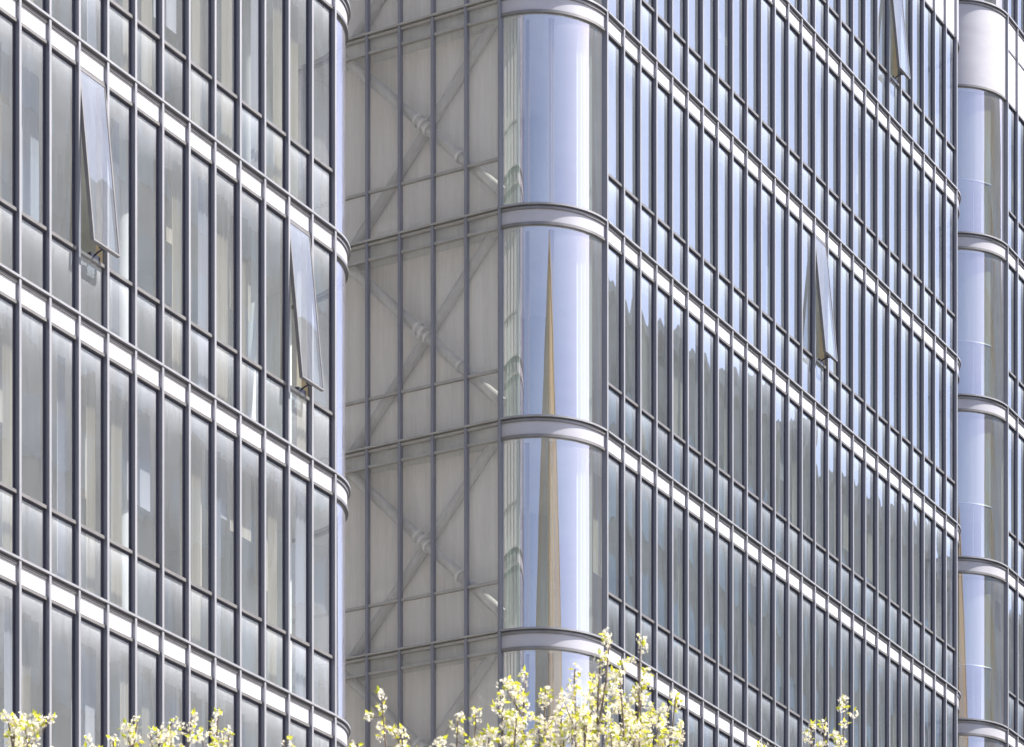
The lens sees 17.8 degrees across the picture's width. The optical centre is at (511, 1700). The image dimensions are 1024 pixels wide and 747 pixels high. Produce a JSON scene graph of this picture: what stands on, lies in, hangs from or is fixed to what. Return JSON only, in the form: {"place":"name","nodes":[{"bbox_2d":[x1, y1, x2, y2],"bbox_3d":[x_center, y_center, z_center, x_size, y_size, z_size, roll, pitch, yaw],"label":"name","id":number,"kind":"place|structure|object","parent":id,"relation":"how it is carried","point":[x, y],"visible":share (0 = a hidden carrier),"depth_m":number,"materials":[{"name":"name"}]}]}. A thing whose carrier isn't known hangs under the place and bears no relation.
{"place":"outdoors","nodes":[
{"label":"outdoors","id":0,"kind":"place"},
{"label":"ground","id":1,"kind":"structure","parent":0,"visible":0},
{"bbox_2d":[0,707,295,746],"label":"blossom tree","id":2,"kind":"object","parent":1,"relation":"on","point":[16,725],"visible":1,"depth_m":29.06,"materials":[{"name":"yellow plant"}]},
{"bbox_2d":[0,0,350,746],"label":"office block","id":3,"kind":"structure","parent":1,"relation":"on","point":[172,246],"depth_m":51.02,"materials":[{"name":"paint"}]},
{"bbox_2d":[0,579,14,741],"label":"window","id":4,"kind":"structure","parent":3,"relation":"in","point":[13,587],"depth_m":46.35,"materials":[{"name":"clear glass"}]},
{"bbox_2d":[0,296,14,553],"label":"window","id":5,"kind":"structure","parent":3,"relation":"in","point":[13,305],"depth_m":46.35,"materials":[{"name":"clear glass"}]},
{"bbox_2d":[0,12,14,270],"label":"window","id":6,"kind":"structure","parent":3,"relation":"in","point":[13,23],"depth_m":46.35,"materials":[{"name":"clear glass"}]},
{"bbox_2d":[0,309,44,568],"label":"window","id":7,"kind":"structure","parent":3,"relation":"in","point":[6,330],"depth_m":46.72,"materials":[{"name":"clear glass"}]},
{"bbox_2d":[0,28,44,289],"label":"window","id":8,"kind":"structure","parent":3,"relation":"in","point":[4,58],"depth_m":46.97,"materials":[{"name":"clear glass"}]},
{"bbox_2d":[4,590,44,746],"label":"window","id":9,"kind":"structure","parent":3,"relation":"in","point":[7,602],"depth_m":46.77,"materials":[{"name":"grey glass"}]},
{"bbox_2d":[22,604,74,746],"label":"window","id":10,"kind":"structure","parent":3,"relation":"in","point":[30,628],"depth_m":47.54,"materials":[{"name":"grey glass"}]},
{"bbox_2d":[22,50,74,308],"bbox_3d":[-6.804,-22.020,47.463,0.632,3.600,0.652,0,0,29],"label":"window","id":11,"kind":"structure","parent":3,"relation":"in","point":[30,82],"depth_m":47.65,"materials":[{"name":"grey glass"}]},
{"bbox_2d":[52,327,74,583],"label":"window","id":12,"kind":"structure","parent":3,"relation":"in","point":[73,341],"depth_m":47.58,"materials":[{"name":"grey metal"}]},
{"bbox_2d":[57,345,102,597],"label":"window","id":13,"kind":"structure","parent":3,"relation":"in","point":[60,360],"depth_m":48.12,"materials":[{"name":"grey glass"}]},
{"bbox_2d":[70,69,119,325],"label":"window","id":14,"kind":"structure","parent":3,"relation":"in","point":[101,97],"depth_m":48.11,"materials":[{"name":"grey glass"}]},
{"bbox_2d":[71,632,130,746],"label":"window","id":15,"kind":"structure","parent":3,"relation":"in","point":[88,654],"depth_m":48.92,"materials":[{"name":"grey glass"}]},
{"bbox_2d":[71,362,130,611],"bbox_3d":[-6.134,-18.020,48.713,0.632,3.600,0.652,0,0,29],"label":"window","id":16,"kind":"structure","parent":3,"relation":"in","point":[88,386],"depth_m":48.67,"materials":[{"name":"grey glass"}]},
{"bbox_2d":[87,0,130,74],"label":"window","id":17,"kind":"structure","parent":3,"relation":"in","point":[91,4],"depth_m":48.77,"materials":[{"name":"grey glass"}]},
{"bbox_2d":[109,92,130,342],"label":"window","id":18,"kind":"structure","parent":3,"relation":"in","point":[129,108],"depth_m":48.81,"materials":[{"name":"grey metal"}]},
{"bbox_2d":[111,379,157,624],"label":"window","id":19,"kind":"structure","parent":3,"relation":"in","point":[116,393],"depth_m":49.23,"materials":[{"name":"grey glass"}]},
{"bbox_2d":[111,112,157,359],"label":"window","id":20,"kind":"structure","parent":3,"relation":"in","point":[114,125],"depth_m":49.23,"materials":[{"name":"glass"}]},
{"bbox_2d":[120,645,157,746],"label":"window","id":21,"kind":"structure","parent":3,"relation":"in","point":[123,656],"depth_m":49.20,"materials":[{"name":"glass"}]},
{"bbox_2d":[123,0,157,94],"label":"window","id":22,"kind":"structure","parent":3,"relation":"in","point":[125,2],"depth_m":49.23,"materials":[{"name":"glass"}]},
{"bbox_2d":[127,395,184,638],"bbox_3d":[-5.455,-18.020,49.942,0.632,3.600,0.652,0,0,29],"label":"window","id":23,"kind":"structure","parent":3,"relation":"in","point":[143,419],"depth_m":50.09,"materials":[{"name":"glass"}]},
{"bbox_2d":[141,0,184,114],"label":"window","id":24,"kind":"structure","parent":3,"relation":"in","point":[146,5],"depth_m":49.95,"materials":[{"name":"glass"}]},
{"bbox_2d":[142,658,184,746],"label":"window","id":25,"kind":"structure","parent":3,"relation":"in","point":[146,672],"depth_m":49.95,"materials":[{"name":"glass"}]},
{"bbox_2d":[164,132,184,376],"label":"window","id":26,"kind":"structure","parent":3,"relation":"in","point":[183,147],"depth_m":50.04,"materials":[{"name":"metal"}]},
{"bbox_2d":[154,671,210,746],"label":"window","id":27,"kind":"structure","parent":3,"relation":"in","point":[169,690],"depth_m":50.74,"materials":[{"name":"glass"}]},
{"bbox_2d":[154,151,210,392],"bbox_3d":[-5.115,-22.020,50.557,0.632,3.600,0.652,0,0,29],"label":"window","id":28,"kind":"structure","parent":3,"relation":"in","point":[172,180],"depth_m":50.61,"materials":[{"name":"grey glass"}]},
{"bbox_2d":[154,0,210,133],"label":"window","id":29,"kind":"structure","parent":3,"relation":"in","point":[169,5],"depth_m":50.68,"materials":[{"name":"glass"}]},
{"bbox_2d":[191,411,210,651],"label":"window","id":30,"kind":"structure","parent":3,"relation":"in","point":[209,424],"depth_m":50.65,"materials":[{"name":"metal"}]},
{"bbox_2d":[180,684,235,746],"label":"window","id":31,"kind":"structure","parent":3,"relation":"in","point":[196,702],"depth_m":51.26,"materials":[{"name":"glass"}]},
{"bbox_2d":[180,427,235,663],"bbox_3d":[-4.764,-18.020,51.148,0.632,3.600,0.652,0,0,29],"label":"window","id":32,"kind":"structure","parent":3,"relation":"in","point":[196,448],"depth_m":51.16,"materials":[{"name":"glass"}]},
{"bbox_2d":[191,0,235,152],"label":"window","id":33,"kind":"structure","parent":3,"relation":"in","point":[196,5],"depth_m":51.18,"materials":[{"name":"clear glass"}]},
{"bbox_2d":[198,170,235,407],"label":"window","id":34,"kind":"structure","parent":3,"relation":"in","point":[202,186],"depth_m":51.15,"materials":[{"name":"clear glass"}]},
{"bbox_2d":[205,696,260,746],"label":"window","id":35,"kind":"structure","parent":3,"relation":"in","point":[226,718],"depth_m":51.75,"materials":[{"name":"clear glass"}]},
{"bbox_2d":[205,442,260,675],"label":"window","id":36,"kind":"structure","parent":3,"relation":"in","point":[221,463],"depth_m":51.82,"materials":[{"name":"clear glass"}]},
{"bbox_2d":[217,188,260,423],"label":"window","id":37,"kind":"structure","parent":3,"relation":"in","point":[222,205],"depth_m":51.80,"materials":[{"name":"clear glass"}]},
{"bbox_2d":[222,0,260,171],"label":"window","id":38,"kind":"structure","parent":3,"relation":"in","point":[226,4],"depth_m":51.70,"materials":[{"name":"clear glass"}]},
{"bbox_2d":[230,457,284,687],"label":"window","id":39,"kind":"structure","parent":3,"relation":"in","point":[246,478],"depth_m":52.52,"materials":[{"name":"clear glass"}]},
{"bbox_2d":[230,206,284,438],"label":"window","id":40,"kind":"structure","parent":3,"relation":"in","point":[246,230],"depth_m":52.48,"materials":[{"name":"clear glass"}]},
{"bbox_2d":[251,0,284,188],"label":"window","id":41,"kind":"structure","parent":3,"relation":"in","point":[254,3],"depth_m":52.35,"materials":[{"name":"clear glass"}]},
{"bbox_2d":[254,471,307,699],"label":"window","id":42,"kind":"structure","parent":3,"relation":"in","point":[271,489],"depth_m":52.99,"materials":[{"name":"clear glass"}]},
{"bbox_2d":[273,0,307,205],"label":"window","id":43,"kind":"structure","parent":3,"relation":"in","point":[277,4],"depth_m":52.90,"materials":[{"name":"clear glass"}]},
{"bbox_2d":[280,221,323,452],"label":"window","id":44,"kind":"structure","parent":3,"relation":"in","point":[306,249],"depth_m":53.03,"materials":[{"name":"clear glass"}]},
{"bbox_2d":[290,0,330,222],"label":"window","id":45,"kind":"structure","parent":3,"relation":"in","point":[293,9],"depth_m":53.61,"materials":[{"name":"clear glass"}]},
{"bbox_2d":[296,486,330,710],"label":"window","id":46,"kind":"structure","parent":3,"relation":"in","point":[300,497],"depth_m":53.54,"materials":[{"name":"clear glass"}]},
{"bbox_2d":[297,241,330,466],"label":"window","id":47,"kind":"structure","parent":3,"relation":"in","point":[301,404],"depth_m":53.53,"materials":[{"name":"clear glass"}]},
{"bbox_2d":[342,24,344,235],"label":"curved window","id":48,"kind":"structure","parent":3,"relation":"in","point":[343,30],"depth_m":54.28,"materials":[{"name":"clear glass"}]},
{"bbox_2d":[343,507,344,719],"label":"curved window","id":49,"kind":"structure","parent":3,"relation":"in","point":[343,507],"depth_m":54.28,"materials":[{"name":"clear glass"}]},
{"bbox_2d":[343,267,344,477],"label":"curved window","id":50,"kind":"structure","parent":3,"relation":"in","point":[343,267],"depth_m":54.28,"materials":[{"name":"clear glass"}]},
{"bbox_2d":[349,627,684,746],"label":"blossom tree","id":51,"kind":"object","parent":1,"relation":"on","point":[577,728],"visible":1,"depth_m":29.50,"materials":[{"name":"yellow plant"}]},
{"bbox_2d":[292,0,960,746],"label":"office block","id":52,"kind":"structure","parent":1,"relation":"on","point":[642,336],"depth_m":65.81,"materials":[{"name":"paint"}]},
{"bbox_2d":[505,653,591,746],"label":"curved window","id":53,"kind":"structure","parent":52,"relation":"in","point":[512,661],"depth_m":61.80,"materials":[{"name":"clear glass"}]},
{"bbox_2d":[505,441,591,632],"bbox_3d":[0.762,-22.020,61.945,1.761,3.560,0.422,0,0,-18],"label":"curved window","id":54,"kind":"structure","parent":52,"relation":"in","point":[512,450],"depth_m":61.82,"materials":[{"name":"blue glass"}]},
{"bbox_2d":[505,229,591,421],"bbox_3d":[0.762,-26.020,61.945,1.761,3.560,0.422,0,0,-18],"label":"curved window","id":55,"kind":"structure","parent":52,"relation":"in","point":[512,239],"depth_m":61.82,"materials":[{"name":"blue glass"}]},
{"bbox_2d":[505,18,591,210],"bbox_3d":[0.762,-30.020,61.945,1.761,3.560,0.422,0,0,-18],"label":"curved window","id":56,"kind":"structure","parent":52,"relation":"in","point":[512,28],"depth_m":61.82,"materials":[{"name":"blue glass"}]},
{"bbox_2d":[593,467,636,656],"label":"window","id":57,"kind":"structure","parent":52,"relation":"in","point":[597,480],"depth_m":63.49,"materials":[{"name":"clear glass"}]},
{"bbox_2d":[608,53,636,243],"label":"window","id":58,"kind":"structure","parent":52,"relation":"in","point":[610,63],"depth_m":63.30,"materials":[{"name":"clear glass"}]},
{"bbox_2d":[625,260,636,450],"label":"window","id":59,"kind":"structure","parent":52,"relation":"in","point":[629,264],"depth_m":63.49,"materials":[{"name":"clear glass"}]},
{"bbox_2d":[626,70,652,257],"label":"window","id":60,"kind":"structure","parent":52,"relation":"in","point":[629,80],"depth_m":63.92,"materials":[{"name":"clear glass"}]},
{"bbox_2d":[642,480,652,666],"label":"window","id":61,"kind":"structure","parent":52,"relation":"in","point":[643,481],"depth_m":64.09,"materials":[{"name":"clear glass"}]},
{"bbox_2d":[642,275,652,462],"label":"window","id":62,"kind":"structure","parent":52,"relation":"in","point":[643,276],"depth_m":64.09,"materials":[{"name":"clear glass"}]},
{"bbox_2d":[642,288,668,473],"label":"window","id":63,"kind":"structure","parent":52,"relation":"in","point":[645,300],"depth_m":64.71,"materials":[{"name":"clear glass"}]},
{"bbox_2d":[658,491,668,676],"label":"window","id":64,"kind":"structure","parent":52,"relation":"in","point":[661,494],"depth_m":64.71,"materials":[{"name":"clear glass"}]},
{"bbox_2d":[658,85,668,271],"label":"window","id":65,"kind":"structure","parent":52,"relation":"in","point":[659,87],"depth_m":64.71,"materials":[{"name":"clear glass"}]},
{"bbox_2d":[658,315,699,496],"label":"window","id":66,"kind":"structure","parent":52,"relation":"in","point":[662,329],"depth_m":65.94,"materials":[{"name":"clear glass"}]},
{"bbox_2d":[673,327,713,507],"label":"window","id":67,"kind":"structure","parent":52,"relation":"in","point":[677,341],"depth_m":66.55,"materials":[{"name":"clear glass"}]},
{"bbox_2d":[689,514,699,695],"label":"window","id":68,"kind":"structure","parent":52,"relation":"in","point":[690,515],"depth_m":65.94,"materials":[{"name":"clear glass"}]},
{"bbox_2d":[689,115,699,298],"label":"window","id":69,"kind":"structure","parent":52,"relation":"in","point":[690,117],"depth_m":65.94,"materials":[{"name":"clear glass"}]},
{"bbox_2d":[678,525,713,704],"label":"window","id":70,"kind":"structure","parent":52,"relation":"in","point":[679,530],"depth_m":66.39,"materials":[{"name":"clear glass"}]},
{"bbox_2d":[695,340,728,518],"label":"window","id":71,"kind":"structure","parent":52,"relation":"in","point":[696,347],"depth_m":67.06,"materials":[{"name":"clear glass"}]},
{"bbox_2d":[704,0,728,128],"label":"window","id":72,"kind":"structure","parent":52,"relation":"in","point":[705,1],"depth_m":66.99,"materials":[{"name":"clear glass"}]},
{"bbox_2d":[719,536,728,713],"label":"window","id":73,"kind":"structure","parent":52,"relation":"in","point":[723,539],"depth_m":67.17,"materials":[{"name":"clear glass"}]},
{"bbox_2d":[719,144,728,323],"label":"window","id":74,"kind":"structure","parent":52,"relation":"in","point":[720,146],"depth_m":67.17,"materials":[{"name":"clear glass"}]},
{"bbox_2d":[719,159,743,336],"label":"window","id":75,"kind":"structure","parent":52,"relation":"in","point":[720,165],"depth_m":67.60,"materials":[{"name":"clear glass"}]},
{"bbox_2d":[719,0,757,157],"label":"window","id":76,"kind":"structure","parent":52,"relation":"in","point":[722,3],"depth_m":68.43,"materials":[{"name":"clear glass"}]},
{"bbox_2d":[734,547,743,722],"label":"window","id":77,"kind":"structure","parent":52,"relation":"in","point":[738,550],"depth_m":67.78,"materials":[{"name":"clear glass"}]},
{"bbox_2d":[734,353,743,529],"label":"window","id":78,"kind":"structure","parent":52,"relation":"in","point":[736,355],"depth_m":67.78,"materials":[{"name":"grey metal"}]},
{"bbox_2d":[724,365,757,540],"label":"window","id":79,"kind":"structure","parent":52,"relation":"in","point":[725,372],"depth_m":68.33,"materials":[{"name":"grey glass"}]},
{"bbox_2d":[748,557,757,731],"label":"window","id":80,"kind":"structure","parent":52,"relation":"in","point":[749,558],"depth_m":68.40,"materials":[{"name":"grey metal"}]},
{"bbox_2d":[748,173,757,348],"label":"window","id":81,"kind":"structure","parent":52,"relation":"in","point":[754,179],"depth_m":68.40,"materials":[{"name":"grey metal"}]},
{"bbox_2d":[748,577,784,746],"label":"window","id":82,"kind":"structure","parent":52,"relation":"in","point":[751,589],"depth_m":69.62,"materials":[{"name":"grey glass"}]},
{"bbox_2d":[762,567,771,740],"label":"window","id":83,"kind":"structure","parent":52,"relation":"in","point":[762,567],"depth_m":69.02,"materials":[{"name":"grey metal"}]},
{"bbox_2d":[762,377,771,550],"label":"window","id":84,"kind":"structure","parent":52,"relation":"in","point":[763,378],"depth_m":69.02,"materials":[{"name":"grey metal"}]},
{"bbox_2d":[762,186,771,360],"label":"window","id":85,"kind":"structure","parent":52,"relation":"in","point":[763,188],"depth_m":69.02,"materials":[{"name":"grey metal"}]},
{"bbox_2d":[762,0,771,170],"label":"window","id":86,"kind":"structure","parent":52,"relation":"in","point":[766,1],"depth_m":69.02,"materials":[{"name":"grey metal"}]},
{"bbox_2d":[753,200,784,371],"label":"window","id":87,"kind":"structure","parent":52,"relation":"in","point":[754,208],"depth_m":69.56,"materials":[{"name":"blue glass"}]},
{"bbox_2d":[762,213,798,383],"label":"window","id":88,"kind":"structure","parent":52,"relation":"in","point":[765,228],"depth_m":70.24,"materials":[{"name":"blue glass"}]},
{"bbox_2d":[776,587,798,746],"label":"window","id":89,"kind":"structure","parent":52,"relation":"in","point":[777,591],"depth_m":70.03,"materials":[{"name":"grey glass"}]},
{"bbox_2d":[776,400,798,570],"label":"window","id":90,"kind":"structure","parent":52,"relation":"in","point":[777,406],"depth_m":70.09,"materials":[{"name":"grey glass"}]},
{"bbox_2d":[789,25,798,197],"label":"window","id":91,"kind":"structure","parent":52,"relation":"in","point":[797,35],"depth_m":70.24,"materials":[{"name":"grey metal"}]},
{"bbox_2d":[780,411,811,580],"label":"window","id":92,"kind":"structure","parent":52,"relation":"in","point":[781,424],"depth_m":70.88,"materials":[{"name":"grey glass"}]},
{"bbox_2d":[803,226,811,395],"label":"window","id":93,"kind":"structure","parent":52,"relation":"in","point":[806,354],"depth_m":70.86,"materials":[{"name":"grey metal"}]},
{"bbox_2d":[803,41,811,210],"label":"window","id":94,"kind":"structure","parent":52,"relation":"in","point":[808,47],"depth_m":70.86,"materials":[{"name":"grey metal"}]},
{"bbox_2d":[792,422,824,589],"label":"window","id":95,"kind":"structure","parent":52,"relation":"in","point":[794,431],"depth_m":71.42,"materials":[{"name":"grey glass"}]},
{"bbox_2d":[816,55,824,223],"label":"window","id":96,"kind":"structure","parent":52,"relation":"in","point":[818,58],"depth_m":71.47,"materials":[{"name":"grey metal"}]},
{"bbox_2d":[808,236,837,406],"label":"window","id":97,"kind":"structure","parent":52,"relation":"in","point":[823,250],"depth_m":71.36,"materials":[{"name":"blue glass"}]},
{"bbox_2d":[829,434,837,599],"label":"window","id":98,"kind":"structure","parent":52,"relation":"in","point":[830,435],"depth_m":72.08,"materials":[{"name":"grey metal"}]},
{"bbox_2d":[818,84,849,247],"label":"window","id":99,"kind":"structure","parent":52,"relation":"in","point":[819,89],"depth_m":72.54,"materials":[{"name":"blue glass"}]},
{"bbox_2d":[829,276,861,438],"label":"window","id":100,"kind":"structure","parent":52,"relation":"in","point":[832,365],"depth_m":73.41,"materials":[{"name":"blue glass"}]},
{"bbox_2d":[834,455,861,617],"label":"window","id":101,"kind":"structure","parent":52,"relation":"in","point":[856,457],"depth_m":73.07,"materials":[{"name":"grey glass"}]},
{"bbox_2d":[842,465,873,626],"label":"window","id":102,"kind":"structure","parent":52,"relation":"in","point":[844,478],"depth_m":74.01,"materials":[{"name":"grey glass"}]},
{"bbox_2d":[843,0,873,94],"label":"window","id":103,"kind":"structure","parent":52,"relation":"in","point":[845,2],"depth_m":73.86,"materials":[{"name":"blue glass"}]},
{"bbox_2d":[883,0,910,120],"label":"window","id":104,"kind":"structure","parent":52,"relation":"in","point":[894,3],"depth_m":75.04,"materials":[{"name":"blue glass"}]},
{"bbox_2d":[755,695,858,746],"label":"blossom tree","id":105,"kind":"object","parent":1,"relation":"on","point":[838,741],"visible":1,"depth_m":33.02,"materials":[{"name":"yellow plant"}]},
{"bbox_2d":[929,0,1023,746],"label":"office block","id":106,"kind":"structure","parent":1,"relation":"on","point":[991,371],"depth_m":81.26,"materials":[{"name":"paint"}]},
{"bbox_2d":[947,576,994,721],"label":"curved window","id":107,"kind":"structure","parent":106,"relation":"in","point":[976,596],"depth_m":80.87,"materials":[{"name":"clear glass"}]},
{"bbox_2d":[947,414,994,559],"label":"curved window","id":108,"kind":"structure","parent":106,"relation":"in","point":[976,434],"depth_m":80.87,"materials":[{"name":"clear glass"}]},
{"bbox_2d":[947,253,994,397],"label":"curved window","id":109,"kind":"structure","parent":106,"relation":"in","point":[976,273],"depth_m":80.87,"materials":[{"name":"blue glass"}]},
{"bbox_2d":[947,91,994,236],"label":"curved window","id":110,"kind":"structure","parent":106,"relation":"in","point":[976,111],"depth_m":80.87,"materials":[{"name":"blue glass"}]},
{"bbox_2d":[1009,449,1012,569],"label":"window","id":111,"kind":"structure","parent":106,"relation":"in","point":[1010,452],"depth_m":83.03,"materials":[{"name":"blue glass"}]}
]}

